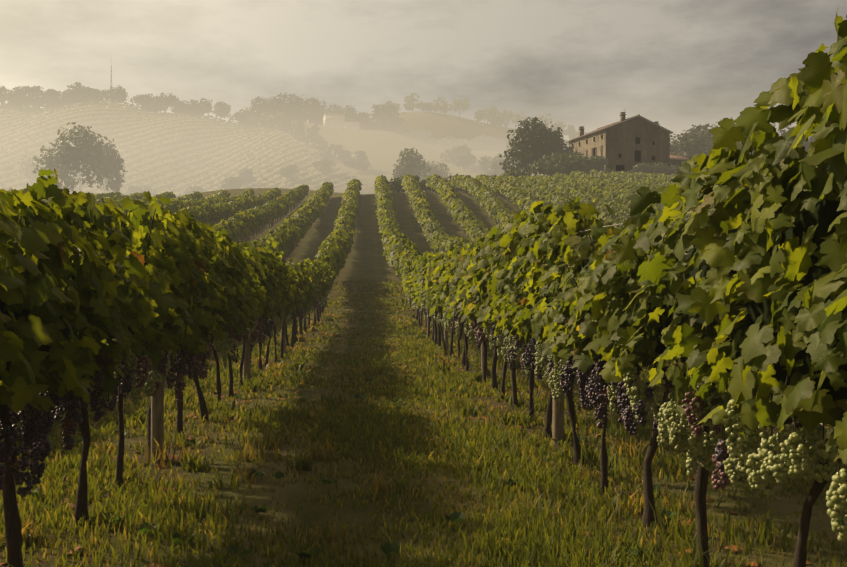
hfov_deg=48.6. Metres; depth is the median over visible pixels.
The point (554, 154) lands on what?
trees
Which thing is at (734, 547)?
fallen leaves
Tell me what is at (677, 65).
sky
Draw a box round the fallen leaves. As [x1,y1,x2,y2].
[0,347,812,566]
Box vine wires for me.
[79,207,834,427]
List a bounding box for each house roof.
[322,113,359,122]
[566,113,688,159]
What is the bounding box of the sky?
[0,0,846,143]
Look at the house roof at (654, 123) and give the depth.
194.95 m
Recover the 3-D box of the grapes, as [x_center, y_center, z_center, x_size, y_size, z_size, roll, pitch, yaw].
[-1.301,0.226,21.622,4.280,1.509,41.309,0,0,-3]
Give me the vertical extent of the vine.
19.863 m
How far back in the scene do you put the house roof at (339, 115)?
544.37 m
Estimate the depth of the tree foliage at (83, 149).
368.28 m
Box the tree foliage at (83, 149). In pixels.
[32,122,127,191]
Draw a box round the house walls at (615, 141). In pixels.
[569,112,687,174]
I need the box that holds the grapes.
[0,279,846,541]
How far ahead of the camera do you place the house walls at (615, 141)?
190.95 m
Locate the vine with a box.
[0,4,846,566]
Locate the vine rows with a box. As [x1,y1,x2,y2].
[0,99,370,195]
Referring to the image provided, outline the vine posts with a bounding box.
[151,173,658,462]
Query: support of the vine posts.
on the ground at (364, 258)
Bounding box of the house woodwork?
[574,145,603,168]
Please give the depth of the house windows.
190.87 m
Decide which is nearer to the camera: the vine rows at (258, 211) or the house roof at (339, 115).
the vine rows at (258, 211)
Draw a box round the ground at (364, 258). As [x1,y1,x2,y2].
[0,102,846,566]
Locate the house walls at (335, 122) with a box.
[323,114,358,129]
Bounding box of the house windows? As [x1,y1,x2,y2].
[573,135,654,171]
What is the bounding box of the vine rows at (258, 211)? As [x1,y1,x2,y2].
[19,169,744,292]
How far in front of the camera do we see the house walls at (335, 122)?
543.02 m

